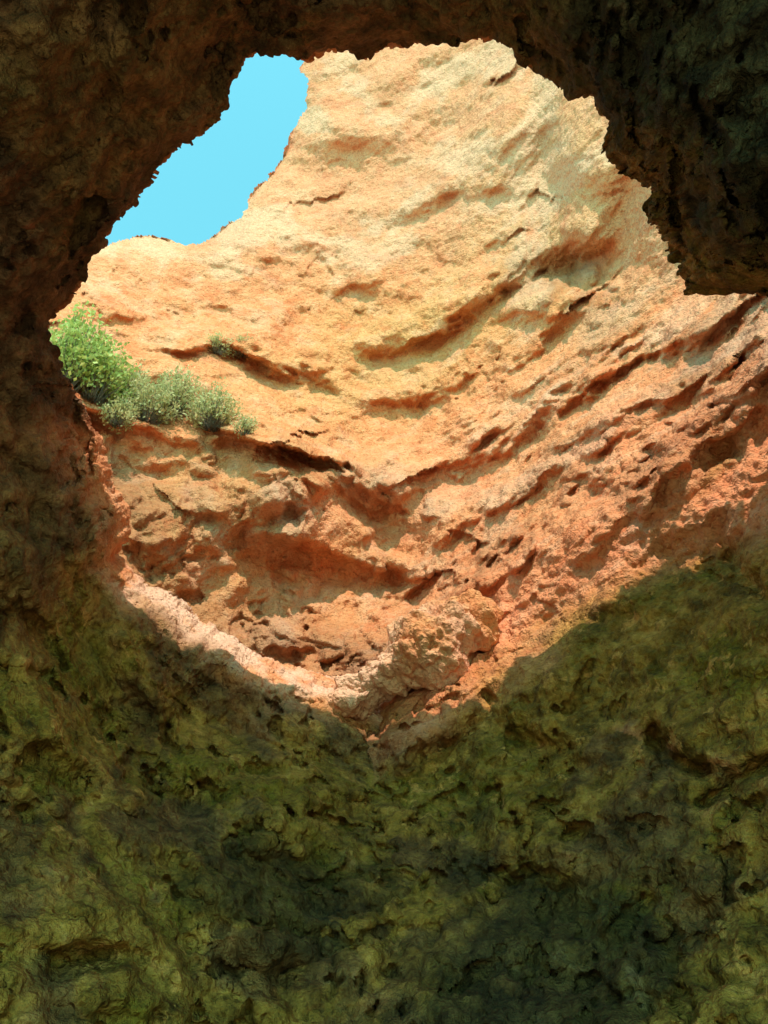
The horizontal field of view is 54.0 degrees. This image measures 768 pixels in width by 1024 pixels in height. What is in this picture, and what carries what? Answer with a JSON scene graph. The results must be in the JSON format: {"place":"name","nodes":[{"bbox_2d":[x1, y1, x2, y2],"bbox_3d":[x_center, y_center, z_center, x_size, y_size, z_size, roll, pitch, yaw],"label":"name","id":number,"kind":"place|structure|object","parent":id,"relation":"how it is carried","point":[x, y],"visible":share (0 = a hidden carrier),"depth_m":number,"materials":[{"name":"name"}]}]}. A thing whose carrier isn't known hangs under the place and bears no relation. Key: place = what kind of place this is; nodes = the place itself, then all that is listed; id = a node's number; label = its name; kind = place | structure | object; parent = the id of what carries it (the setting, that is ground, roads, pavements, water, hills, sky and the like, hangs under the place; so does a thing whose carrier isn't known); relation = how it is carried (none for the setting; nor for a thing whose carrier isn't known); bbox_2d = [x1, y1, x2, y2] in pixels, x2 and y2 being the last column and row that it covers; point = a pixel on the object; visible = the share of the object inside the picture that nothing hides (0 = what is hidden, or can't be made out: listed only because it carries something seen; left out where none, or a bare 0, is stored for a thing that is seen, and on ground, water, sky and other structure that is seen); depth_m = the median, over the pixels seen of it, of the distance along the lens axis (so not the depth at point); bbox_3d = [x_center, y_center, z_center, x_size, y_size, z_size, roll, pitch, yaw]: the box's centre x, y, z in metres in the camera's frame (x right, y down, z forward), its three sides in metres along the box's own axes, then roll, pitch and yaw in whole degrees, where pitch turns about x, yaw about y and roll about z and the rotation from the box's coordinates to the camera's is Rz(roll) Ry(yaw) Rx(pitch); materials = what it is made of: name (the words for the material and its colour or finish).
{"place":"outdoors","nodes":[
{"label":"outdoors","id":0,"kind":"place"},
{"bbox_2d":[105,53,308,245],"label":"sky","id":1,"kind":"structure","parent":0,"point":[203,186],"materials":[{"name":"blue"}]},
{"bbox_2d":[0,0,767,1023],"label":"cave roof","id":2,"kind":"structure","parent":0,"point":[190,832],"depth_m":6.04,"materials":[{"name":"brown stone"}]},
{"bbox_2d":[49,38,767,1023],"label":"cliff","id":3,"kind":"structure","parent":0,"point":[507,366],"depth_m":12.98,"materials":[{"name":"orange stone"}]},
{"bbox_2d":[48,300,121,393],"bbox_3d":[-5.936,-3.230,14.601,1.780,2.586,1.564,0,-35,0],"label":"shrub","id":4,"kind":"object","parent":3,"relation":"on","point":[75,342],"visible":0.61,"depth_m":14.05,"materials":[{"name":"green plant"}]},
{"bbox_2d":[69,329,139,410],"bbox_3d":[-5.463,-2.807,14.613,1.533,1.795,1.378,0,-35,0],"label":"shrub","id":5,"kind":"object","parent":3,"relation":"on","point":[116,385],"visible":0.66,"depth_m":14.24,"materials":[{"name":"green plant"}]},
{"bbox_2d":[95,393,144,433],"bbox_3d":[-4.983,-1.895,14.216,0.858,0.752,0.739,-10,-36,14],"label":"shrub","id":6,"kind":"object","parent":3,"relation":"on","point":[115,418],"visible":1,"depth_m":14.07,"materials":[{"name":"green plant"}]},
{"bbox_2d":[121,359,153,403],"bbox_3d":[-5.084,-2.614,15.234,1.099,1.168,0.910,0,-35,0],"label":"shrub","id":7,"kind":"object","parent":3,"relation":"on","point":[137,378],"visible":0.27,"depth_m":15.05,"materials":[{"name":"green plant"}]},
{"bbox_2d":[123,375,189,425],"bbox_3d":[-4.585,-2.163,14.910,1.261,1.138,1.280,25,-42,-31],"label":"shrub","id":8,"kind":"object","parent":3,"relation":"on","point":[160,409],"visible":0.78,"depth_m":14.57,"materials":[{"name":"green plant"}]},
{"bbox_2d":[150,362,207,416],"bbox_3d":[-4.215,-2.526,15.468,1.358,1.404,1.200,0,-35,0],"label":"shrub","id":9,"kind":"object","parent":3,"relation":"on","point":[183,391],"visible":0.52,"depth_m":15.18,"materials":[{"name":"green plant"}]},
{"bbox_2d":[179,376,244,434],"bbox_3d":[-3.398,-2.170,15.116,1.260,1.357,1.015,10,-36,-14],"label":"shrub","id":10,"kind":"object","parent":3,"relation":"on","point":[214,415],"visible":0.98,"depth_m":14.85,"materials":[{"name":"green plant"}]},
{"bbox_2d":[205,330,235,356],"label":"shrub","id":11,"kind":"object","parent":3,"relation":"on","point":[216,341],"visible":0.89,"depth_m":17.80,"materials":[{"name":"green plant"}]},
{"bbox_2d":[224,332,259,361],"bbox_3d":[-3.430,-3.990,18.268,1.104,0.716,0.850,0,-35,0],"label":"shrub","id":12,"kind":"object","parent":3,"relation":"on","point":[239,353],"visible":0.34,"depth_m":18.08,"materials":[{"name":"green plant"}]},
{"bbox_2d":[230,412,259,438],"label":"shrub","id":13,"kind":"object","parent":3,"relation":"on","point":[250,425],"visible":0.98,"depth_m":14.29,"materials":[{"name":"green plant"}]},
{"bbox_2d":[327,588,503,719],"bbox_3d":[0.469,1.880,9.830,2.200,1.590,1.492,-24,-41,30],"label":"rock outcrop","id":14,"kind":"object","parent":3,"relation":"on","point":[432,645],"visible":0.92,"depth_m":9.32,"materials":[{"name":"stone"}]}
]}

